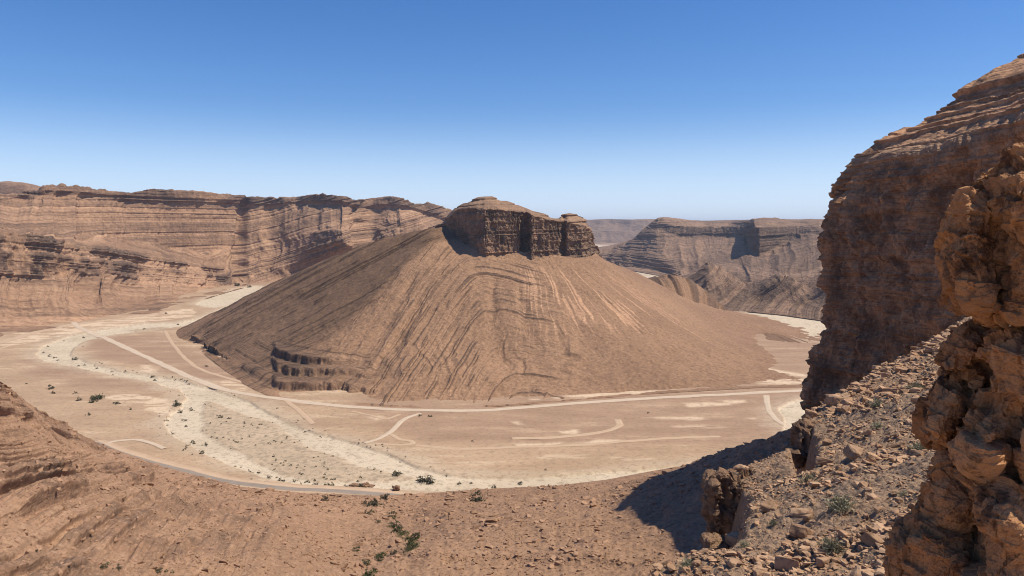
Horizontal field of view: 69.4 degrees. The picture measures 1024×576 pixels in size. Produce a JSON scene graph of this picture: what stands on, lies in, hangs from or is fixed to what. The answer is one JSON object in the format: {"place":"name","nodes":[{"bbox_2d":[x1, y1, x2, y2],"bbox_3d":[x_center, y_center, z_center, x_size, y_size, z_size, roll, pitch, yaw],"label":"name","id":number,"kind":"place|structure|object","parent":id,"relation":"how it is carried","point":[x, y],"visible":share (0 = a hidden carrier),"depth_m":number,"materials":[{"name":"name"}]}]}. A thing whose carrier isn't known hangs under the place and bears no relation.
{"place":"outdoors","nodes":[
{"label":"outdoors","id":0,"kind":"place"},
{"bbox_2d":[0,181,40,193],"bbox_3d":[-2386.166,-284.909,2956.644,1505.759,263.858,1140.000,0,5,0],"label":"plateau hill","id":1,"kind":"structure","parent":0,"point":[7,187],"depth_m":2750.72,"materials":[{"name":"brown stone"}]},
{"bbox_2d":[0,313,159,343],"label":"dirt track","id":2,"kind":"structure","parent":0,"point":[22,336],"depth_m":1095.14,"materials":[{"name":"beige soil"}]},
{"bbox_2d":[0,183,245,336],"bbox_3d":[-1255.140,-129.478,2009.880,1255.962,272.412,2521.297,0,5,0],"label":"mesa hill","id":3,"kind":"structure","parent":0,"point":[74,253],"depth_m":1598.60,"materials":[{"name":"brown stone"}]},
{"bbox_2d":[108,439,165,448],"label":"dirt track","id":4,"kind":"structure","parent":0,"point":[152,443],"depth_m":519.69,"materials":[{"name":"beige soil"}]},
{"bbox_2d":[163,331,241,382],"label":"dirt track","id":5,"kind":"structure","parent":0,"point":[176,348],"depth_m":831.66,"materials":[{"name":"beige soil"}]},
{"bbox_2d":[97,442,400,495],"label":"road","id":6,"kind":"structure","parent":0,"point":[257,485],"depth_m":427.91,"materials":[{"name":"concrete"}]},
{"bbox_2d":[95,440,416,495],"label":"road shoulder","id":7,"kind":"object","parent":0,"point":[163,461],"visible":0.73,"depth_m":438.81},
{"bbox_2d":[283,400,315,423],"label":"dirt track","id":8,"kind":"structure","parent":0,"point":[307,418],"depth_m":605.56,"materials":[{"name":"beige soil"}]},
{"bbox_2d":[236,193,451,285],"bbox_3d":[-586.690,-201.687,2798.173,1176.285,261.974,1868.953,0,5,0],"label":"ridge hill","id":9,"kind":"structure","parent":0,"point":[280,238],"depth_m":2196.94,"materials":[{"name":"brown stone"}]},
{"bbox_2d":[351,411,400,418],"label":"dirt track","id":10,"kind":"structure","parent":0,"point":[377,416],"depth_m":592.12,"materials":[{"name":"beige soil"}]},
{"bbox_2d":[363,413,421,443],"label":"dirt track","id":11,"kind":"structure","parent":0,"point":[396,426],"depth_m":554.77,"materials":[{"name":"beige soil"}]},
{"bbox_2d":[375,434,415,445],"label":"dirt track","id":12,"kind":"structure","parent":0,"point":[411,442],"depth_m":518.70,"materials":[{"name":"beige soil"}]},
{"bbox_2d":[0,382,791,575],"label":"hillside","id":13,"kind":"structure","parent":0,"point":[691,532],"depth_m":242.37,"materials":[{"name":"brown soil"}]},
{"bbox_2d":[365,567,376,575],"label":"shrub","id":14,"kind":"object","parent":13,"relation":"on","point":[371,572],"visible":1,"depth_m":227.59,"materials":[{"name":"green plant"}]},
{"bbox_2d":[368,498,377,506],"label":"shrub","id":15,"kind":"object","parent":13,"relation":"on","point":[373,503],"visible":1,"depth_m":380.68,"materials":[{"name":"green plant"}]},
{"bbox_2d":[375,552,383,558],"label":"shrub","id":16,"kind":"object","parent":13,"relation":"on","point":[378,555],"visible":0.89,"depth_m":249.47,"materials":[{"name":"green plant"}]},
{"bbox_2d":[380,493,389,499],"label":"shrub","id":17,"kind":"object","parent":13,"relation":"on","point":[385,496],"visible":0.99,"depth_m":395.28,"materials":[{"name":"green plant"}]},
{"bbox_2d":[387,510,397,518],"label":"shrub","id":18,"kind":"object","parent":13,"relation":"on","point":[393,512],"visible":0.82,"depth_m":336.77,"materials":[{"name":"green plant"}]},
{"bbox_2d":[0,382,790,575],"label":"hillside stones","id":19,"kind":"object","parent":13,"relation":"on","point":[344,565],"visible":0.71,"depth_m":262.47,"materials":[{"name":"brown stone"}]},
{"bbox_2d":[390,524,405,532],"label":"shrub","id":20,"kind":"object","parent":13,"relation":"on","point":[394,528],"visible":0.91,"depth_m":297.31,"materials":[{"name":"green plant"}]},
{"bbox_2d":[387,520,419,555],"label":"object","id":21,"kind":"object","parent":13,"relation":"on","point":[399,536],"visible":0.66,"depth_m":280.81,"materials":[{"name":"green plant"}]},
{"bbox_2d":[405,541,419,548],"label":"shrub","id":22,"kind":"object","parent":13,"relation":"on","point":[414,545],"visible":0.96,"depth_m":251.88,"materials":[{"name":"green plant"}]},
{"bbox_2d":[470,490,485,501],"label":"shrub","id":23,"kind":"object","parent":13,"relation":"on","point":[478,498],"visible":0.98,"depth_m":378.58,"materials":[{"name":"green plant"}]},
{"bbox_2d":[0,243,819,494],"bbox_3d":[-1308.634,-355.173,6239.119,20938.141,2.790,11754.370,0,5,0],"label":"valley floor","id":24,"kind":"structure","parent":0,"point":[732,421],"depth_m":598.67,"materials":[{"name":"beige sand"}]},
{"bbox_2d":[90,393,104,400],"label":"shrub","id":25,"kind":"object","parent":24,"relation":"on","point":[96,397],"visible":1,"depth_m":648.52,"materials":[{"name":"green plant"}]},
{"bbox_2d":[173,400,181,406],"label":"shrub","id":26,"kind":"object","parent":24,"relation":"on","point":[176,404],"visible":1,"depth_m":625.82,"materials":[{"name":"green plant"}]},
{"bbox_2d":[392,485,399,490],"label":"rock outcrop","id":27,"kind":"object","parent":24,"relation":"on","point":[396,487],"visible":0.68,"depth_m":421.68,"materials":[{"name":"brown stone"}]},
{"bbox_2d":[36,245,825,491],"bbox_3d":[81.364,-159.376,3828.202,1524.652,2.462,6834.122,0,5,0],"label":"riverbed","id":28,"kind":"structure","parent":24,"relation":"in","point":[354,460],"depth_m":521.80,"materials":[{"name":"sand"}]},
{"bbox_2d":[348,482,374,487],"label":"rock outcrop","id":29,"kind":"object","parent":28,"relation":"on","point":[366,484],"visible":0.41,"depth_m":433.77,"materials":[{"name":"brown stone"}]},
{"bbox_2d":[392,470,402,476],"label":"shrub","id":30,"kind":"object","parent":28,"relation":"on","point":[396,473],"visible":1,"depth_m":451.19,"materials":[{"name":"green plant"}]},
{"bbox_2d":[418,475,435,484],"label":"shrub","id":31,"kind":"object","parent":28,"relation":"on","point":[425,480],"visible":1,"depth_m":440.68,"materials":[{"name":"green plant"}]},
{"bbox_2d":[71,322,801,411],"bbox_3d":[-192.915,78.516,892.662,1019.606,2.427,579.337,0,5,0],"label":"dirt road","id":32,"kind":"structure","parent":0,"point":[167,366],"depth_m":660.27,"materials":[{"name":"beige soil"}]},
{"bbox_2d":[176,227,821,407],"bbox_3d":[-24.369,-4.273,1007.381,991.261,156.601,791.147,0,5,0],"label":"butte hill","id":33,"kind":"structure","parent":0,"point":[441,313],"depth_m":802.16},
{"bbox_2d":[428,196,601,259],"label":"butte","id":34,"kind":"object","parent":33,"relation":"on","point":[488,225],"visible":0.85,"depth_m":912.16,"materials":[{"name":"brown stone"}]},
{"bbox_2d":[0,0,1023,220],"label":"sky","id":35,"kind":"structure","parent":0,"point":[702,110],"materials":[{"name":"blue"}]},
{"bbox_2d":[415,436,720,449],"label":"dirt track","id":36,"kind":"structure","parent":0,"point":[506,447],"depth_m":510.23,"materials":[{"name":"beige soil"}]},
{"bbox_2d":[512,419,623,439],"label":"dirt track","id":37,"kind":"structure","parent":0,"point":[619,423],"depth_m":537.63,"materials":[{"name":"beige soil"}]},
{"bbox_2d":[586,219,823,243],"bbox_3d":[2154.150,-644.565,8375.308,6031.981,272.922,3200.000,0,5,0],"label":"distant hills","id":38,"kind":"structure","parent":0,"point":[604,231],"depth_m":7716.07,"materials":[{"name":"brown stone"}]},
{"bbox_2d":[598,217,823,283],"bbox_3d":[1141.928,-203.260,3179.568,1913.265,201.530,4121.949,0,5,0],"label":"mesa hill","id":39,"kind":"structure","parent":0,"point":[751,251],"depth_m":2449.93,"materials":[{"name":"brown stone"}]},
{"bbox_2d":[649,274,807,342],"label":"folded hill","id":40,"kind":"structure","parent":0,"point":[690,289],"depth_m":1189.13,"materials":[{"name":"brown stone"}]},
{"bbox_2d":[682,262,826,320],"bbox_3d":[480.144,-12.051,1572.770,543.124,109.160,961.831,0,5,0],"label":"hills","id":41,"kind":"structure","parent":0,"point":[777,294],"depth_m":1391.88,"materials":[{"name":"brown stone"}]},
{"bbox_2d":[763,395,789,428],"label":"dirt track","id":42,"kind":"structure","parent":0,"point":[768,409],"depth_m":604.87,"materials":[{"name":"beige soil"}]},
{"bbox_2d":[651,316,1010,575],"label":"spur","id":43,"kind":"structure","parent":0,"point":[830,520],"depth_m":41.29,"materials":[{"name":"stone"}]},
{"bbox_2d":[676,556,691,567],"bbox_3d":[8.507,13.352,35.962,1.353,0.600,1.257,-3,5,-29],"label":"shrub","id":44,"kind":"object","parent":43,"relation":"on","point":[686,563],"visible":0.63,"depth_m":35.97,"materials":[{"name":"green plant"}]},
{"bbox_2d":[693,549,708,552],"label":"boulder","id":45,"kind":"object","parent":43,"relation":"on","point":[703,551],"visible":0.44,"depth_m":37.77,"materials":[{"name":"stone"}]},
{"bbox_2d":[700,532,730,549],"bbox_3d":[13.390,17.508,48.750,1.979,3.526,4.829,1,5,17],"label":"boulder","id":46,"kind":"object","parent":43,"relation":"on","point":[713,540],"visible":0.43,"depth_m":47.16,"materials":[{"name":"brown stone"}]},
{"bbox_2d":[700,463,754,534],"bbox_3d":[16.115,16.319,53.832,4.735,7.762,8.957,2,5,19],"label":"rock pillar","id":47,"kind":"object","parent":43,"relation":"on","point":[722,488],"visible":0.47,"depth_m":51.81,"materials":[{"name":"brown stone"}]},
{"bbox_2d":[725,524,738,546],"bbox_3d":[14.678,15.887,46.970,2.175,1.181,1.292,4,6,37],"label":"boulder","id":48,"kind":"object","parent":43,"relation":"on","point":[731,538],"visible":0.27,"depth_m":47.08,"materials":[{"name":"stone"}]},
{"bbox_2d":[726,558,740,567],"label":"boulder","id":49,"kind":"object","parent":43,"relation":"on","point":[731,562],"visible":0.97,"depth_m":33.90,"materials":[{"name":"stone"}]},
{"bbox_2d":[732,464,747,470],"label":"boulder","id":50,"kind":"object","parent":43,"relation":"on","point":[738,467],"visible":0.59,"depth_m":55.33,"materials":[{"name":"stone"}]},
{"bbox_2d":[738,539,749,547],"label":"shrub","id":51,"kind":"object","parent":43,"relation":"on","point":[744,543],"visible":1,"depth_m":37.01,"materials":[{"name":"green plant"}]},
{"bbox_2d":[749,567,767,575],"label":"boulder","id":52,"kind":"object","parent":43,"relation":"on","point":[758,571],"visible":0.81,"depth_m":32.63,"materials":[{"name":"stone"}]},
{"bbox_2d":[763,484,771,488],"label":"boulder","id":53,"kind":"object","parent":43,"relation":"on","point":[765,486],"visible":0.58,"depth_m":48.75,"materials":[{"name":"stone"}]},
{"bbox_2d":[760,500,778,512],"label":"boulder","id":54,"kind":"object","parent":43,"relation":"on","point":[768,506],"visible":0.91,"depth_m":41.25,"materials":[{"name":"stone"}]},
{"bbox_2d":[768,519,776,525],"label":"shrub","id":55,"kind":"object","parent":43,"relation":"on","point":[773,524],"visible":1,"depth_m":38.77,"materials":[{"name":"green plant"}]},
{"bbox_2d":[780,539,791,545],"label":"boulder","id":56,"kind":"object","parent":43,"relation":"on","point":[786,542],"visible":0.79,"depth_m":34.92,"materials":[{"name":"stone"}]},
{"bbox_2d":[774,555,799,569],"bbox_3d":[12.480,12.393,32.853,1.505,0.948,0.775,-2,-2,32],"label":"boulder","id":57,"kind":"object","parent":43,"relation":"on","point":[782,562],"visible":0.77,"depth_m":32.72,"materials":[{"name":"stone"}]},
{"bbox_2d":[782,505,812,517],"bbox_3d":[14.767,11.790,38.720,1.847,0.598,0.664,2,5,24],"label":"boulder","id":58,"kind":"object","parent":43,"relation":"on","point":[797,512],"visible":0.74,"depth_m":38.52,"materials":[{"name":"stone"}]},
{"bbox_2d":[789,522,814,538],"bbox_3d":[14.074,11.896,36.138,1.238,0.690,0.910,16,-6,-6],"label":"boulder","id":59,"kind":"object","parent":43,"relation":"on","point":[799,531],"visible":0.8,"depth_m":35.87,"materials":[{"name":"stone"}]},
{"bbox_2d":[786,418,819,469],"bbox_3d":[25.351,13.598,64.182,2.849,5.160,6.000,3,5,31],"label":"rock pillar","id":60,"kind":"object","parent":43,"relation":"on","point":[801,434],"visible":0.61,"depth_m":62.54,"materials":[{"name":"brown stone"}]},
{"bbox_2d":[796,472,819,484],"bbox_3d":[18.017,11.457,44.837,1.648,1.101,1.705,3,5,30],"label":"shrub","id":61,"kind":"object","parent":43,"relation":"on","point":[805,479],"visible":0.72,"depth_m":44.83,"materials":[{"name":"green plant"}]},
{"bbox_2d":[802,512,814,520],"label":"boulder","id":62,"kind":"object","parent":43,"relation":"on","point":[807,517],"visible":0.98,"depth_m":37.58,"materials":[{"name":"stone"}]},
{"bbox_2d":[805,408,817,417],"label":"boulder","id":63,"kind":"object","parent":43,"relation":"on","point":[808,413],"visible":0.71,"depth_m":66.00,"materials":[{"name":"stone"}]},
{"bbox_2d":[815,456,832,464],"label":"boulder","id":64,"kind":"object","parent":43,"relation":"on","point":[821,460],"visible":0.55,"depth_m":49.11,"materials":[{"name":"stone"}]},
{"bbox_2d":[816,553,836,566],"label":"boulder","id":65,"kind":"object","parent":43,"relation":"on","point":[821,561],"visible":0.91,"depth_m":31.61,"materials":[{"name":"stone"}]},
{"bbox_2d":[822,438,831,444],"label":"boulder","id":66,"kind":"object","parent":43,"relation":"on","point":[825,441],"visible":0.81,"depth_m":55.32,"materials":[{"name":"stone"}]},
{"bbox_2d":[826,490,832,496],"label":"boulder","id":67,"kind":"object","parent":43,"relation":"on","point":[828,493],"visible":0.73,"depth_m":39.95,"materials":[{"name":"stone"}]},
{"bbox_2d":[650,316,1009,575],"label":"scree","id":68,"kind":"structure","parent":43,"relation":"on","point":[882,524],"depth_m":42.99,"materials":[{"name":"stone"}]},
{"bbox_2d":[815,533,848,554],"bbox_3d":[14.135,11.309,32.664,1.440,0.810,1.622,2,5,22],"label":"shrub","id":69,"kind":"object","parent":43,"relation":"on","point":[828,546],"visible":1,"depth_m":32.66,"materials":[{"name":"green plant"}]},
{"bbox_2d":[824,393,844,405],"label":"boulder","id":70,"kind":"object","parent":43,"relation":"on","point":[831,399],"visible":0.76,"depth_m":66.83,"materials":[{"name":"stone"}]},
{"bbox_2d":[822,489,858,512],"bbox_3d":[16.470,10.571,36.919,2.265,1.288,2.029,-3,5,-31],"label":"shrub","id":71,"kind":"object","parent":43,"relation":"on","point":[841,504],"visible":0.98,"depth_m":36.85,"materials":[{"name":"green plant"}]},
{"bbox_2d":[835,527,851,537],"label":"boulder","id":72,"kind":"object","parent":43,"relation":"on","point":[843,533],"visible":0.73,"depth_m":33.67,"materials":[{"name":"stone"}]},
{"bbox_2d":[841,404,850,412],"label":"boulder","id":73,"kind":"object","parent":43,"relation":"on","point":[845,408],"visible":0.69,"depth_m":63.10,"materials":[{"name":"stone"}]},
{"bbox_2d":[848,536,855,541],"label":"boulder","id":74,"kind":"object","parent":43,"relation":"on","point":[853,538],"visible":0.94,"depth_m":32.96,"materials":[{"name":"stone"}]},
{"bbox_2d":[847,463,857,467],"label":"boulder","id":75,"kind":"object","parent":43,"relation":"on","point":[852,465],"visible":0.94,"depth_m":44.30,"materials":[{"name":"stone"}]},
{"bbox_2d":[843,442,863,460],"bbox_3d":[22.148,10.674,47.690,1.727,0.870,1.481,27,28,28],"label":"boulder","id":76,"kind":"object","parent":43,"relation":"on","point":[851,452],"visible":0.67,"depth_m":47.48,"materials":[{"name":"stone"}]},
{"bbox_2d":[847,565,862,575],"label":"boulder","id":77,"kind":"object","parent":43,"relation":"on","point":[856,570],"visible":0.93,"depth_m":29.51,"materials":[{"name":"stone"}]},
{"bbox_2d":[850,481,859,487],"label":"boulder","id":78,"kind":"object","parent":43,"relation":"on","point":[854,484],"visible":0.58,"depth_m":39.76,"materials":[{"name":"stone"}]},
{"bbox_2d":[857,404,864,409],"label":"boulder","id":79,"kind":"object","parent":43,"relation":"on","point":[859,406],"visible":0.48,"depth_m":61.66,"materials":[{"name":"stone"}]},
{"bbox_2d":[859,481,868,487],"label":"boulder","id":80,"kind":"object","parent":43,"relation":"on","point":[863,483],"visible":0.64,"depth_m":39.36,"materials":[{"name":"stone"}]},
{"bbox_2d":[861,568,870,575],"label":"boulder","id":81,"kind":"object","parent":43,"relation":"on","point":[863,571],"visible":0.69,"depth_m":29.38,"materials":[{"name":"stone"}]},
{"bbox_2d":[863,513,868,518],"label":"boulder","id":82,"kind":"object","parent":43,"relation":"on","point":[865,515],"visible":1,"depth_m":35.09,"materials":[{"name":"stone"}]},
{"bbox_2d":[863,429,872,434],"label":"boulder","id":83,"kind":"object","parent":43,"relation":"on","point":[868,431],"visible":1,"depth_m":51.94,"materials":[{"name":"stone"}]},
{"bbox_2d":[860,532,883,547],"bbox_3d":[15.633,10.956,32.019,0.879,0.589,0.787,18,28,5],"label":"boulder","id":84,"kind":"object","parent":43,"relation":"on","point":[868,539],"visible":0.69,"depth_m":31.92,"materials":[{"name":"stone"}]},
{"bbox_2d":[867,492,877,499],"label":"boulder","id":85,"kind":"object","parent":43,"relation":"on","point":[872,496],"visible":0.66,"depth_m":37.31,"materials":[{"name":"stone"}]},
{"bbox_2d":[863,450,882,461],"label":"boulder","id":86,"kind":"object","parent":43,"relation":"on","point":[870,457],"visible":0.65,"depth_m":44.40,"materials":[{"name":"stone"}]},
{"bbox_2d":[866,397,882,407],"bbox_3d":[29.204,9.129,59.290,1.871,1.111,1.472,-4,6,-38],"label":"shrub","id":87,"kind":"object","parent":43,"relation":"on","point":[877,403],"visible":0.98,"depth_m":59.16,"materials":[{"name":"green plant"}]},
{"bbox_2d":[866,419,886,428],"bbox_3d":[26.026,9.662,52.611,1.395,0.714,1.507,5,7,45],"label":"shrub","id":88,"kind":"object","parent":43,"relation":"on","point":[877,425],"visible":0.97,"depth_m":52.56,"materials":[{"name":"green plant"}]},
{"bbox_2d":[873,506,881,512],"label":"boulder","id":89,"kind":"object","parent":43,"relation":"on","point":[877,509],"visible":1,"depth_m":35.01,"materials":[{"name":"stone"}]},
{"bbox_2d":[882,387,897,393],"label":"boulder","id":90,"kind":"object","parent":43,"relation":"on","point":[893,390],"visible":0.59,"depth_m":62.95,"materials":[{"name":"stone"}]},
{"bbox_2d":[887,443,900,447],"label":"boulder","id":91,"kind":"object","parent":43,"relation":"on","point":[896,445],"visible":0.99,"depth_m":46.20,"materials":[{"name":"stone"}]},
{"bbox_2d":[890,490,898,495],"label":"boulder","id":92,"kind":"object","parent":43,"relation":"on","point":[892,492],"visible":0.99,"depth_m":37.14,"materials":[{"name":"stone"}]},
{"bbox_2d":[891,509,898,514],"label":"boulder","id":93,"kind":"object","parent":43,"relation":"on","point":[894,511],"visible":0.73,"depth_m":34.22,"materials":[{"name":"stone"}]},
{"bbox_2d":[894,497,902,502],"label":"boulder","id":94,"kind":"object","parent":43,"relation":"on","point":[898,499],"visible":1,"depth_m":35.13,"materials":[{"name":"stone"}]},
{"bbox_2d":[897,513,905,518],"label":"boulder","id":95,"kind":"object","parent":43,"relation":"on","point":[899,515],"visible":0.46,"depth_m":33.27,"materials":[{"name":"stone"}]},
{"bbox_2d":[896,489,907,496],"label":"shrub","id":96,"kind":"object","parent":43,"relation":"on","point":[903,493],"visible":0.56,"depth_m":36.80,"materials":[{"name":"green plant"}]},
{"bbox_2d":[896,389,909,393],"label":"boulder","id":97,"kind":"object","parent":43,"relation":"on","point":[901,391],"visible":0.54,"depth_m":60.17,"materials":[{"name":"stone"}]},
{"bbox_2d":[904,380,923,388],"bbox_3d":[33.773,8.082,61.816,2.008,1.180,1.838,4,6,42],"label":"shrub","id":98,"kind":"object","parent":43,"relation":"on","point":[914,384],"visible":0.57,"depth_m":61.85,"materials":[{"name":"green plant"}]},
{"bbox_2d":[911,395,919,403],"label":"boulder","id":99,"kind":"object","parent":43,"relation":"on","point":[914,398],"visible":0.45,"depth_m":55.72,"materials":[{"name":"stone"}]},
{"bbox_2d":[908,450,924,458],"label":"boulder","id":100,"kind":"object","parent":43,"relation":"on","point":[916,453],"visible":0.91,"depth_m":42.03,"materials":[{"name":"stone"}]},
{"bbox_2d":[906,441,927,450],"bbox_3d":[24.043,9.248,43.425,1.786,0.931,1.744,-3,6,-34],"label":"shrub","id":101,"kind":"object","parent":43,"relation":"on","point":[917,445],"visible":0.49,"depth_m":43.51,"materials":[{"name":"green plant"}]},
{"bbox_2d":[883,449,975,575],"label":"crag boulder","id":102,"kind":"object","parent":43,"relation":"on","point":[931,533],"visible":0.61,"depth_m":9.19,"materials":[{"name":"brown stone"}]},
{"bbox_2d":[911,318,990,450],"bbox_3d":[6.119,1.450,10.131,1.107,2.220,2.637,3,5,31],"label":"crag boulder","id":103,"kind":"object","parent":102,"relation":"on","point":[944,406],"visible":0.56,"depth_m":9.41,"materials":[{"name":"brown stone"}]},
{"bbox_2d":[925,346,936,353],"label":"boulder","id":104,"kind":"object","parent":43,"relation":"on","point":[929,349],"visible":0.53,"depth_m":79.52,"materials":[{"name":"stone"}]},
{"bbox_2d":[933,335,944,340],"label":"boulder","id":105,"kind":"object","parent":43,"relation":"on","point":[936,337],"visible":0.46,"depth_m":87.26,"materials":[{"name":"stone"}]},
{"bbox_2d":[933,142,1023,328],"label":"crag boulder","id":106,"kind":"object","parent":43,"relation":"on","point":[978,245],"visible":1,"depth_m":8.47,"materials":[{"name":"brown stone"}]},
{"bbox_2d":[947,325,1023,575],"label":"crag boulder","id":107,"kind":"object","parent":43,"relation":"on","point":[985,445],"visible":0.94,"depth_m":8.47,"materials":[{"name":"brown stone"}]},
{"bbox_2d":[799,53,1023,417],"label":"cliff","id":108,"kind":"structure","parent":0,"point":[878,279],"depth_m":234.20,"materials":[{"name":"brown stone"}]}
]}

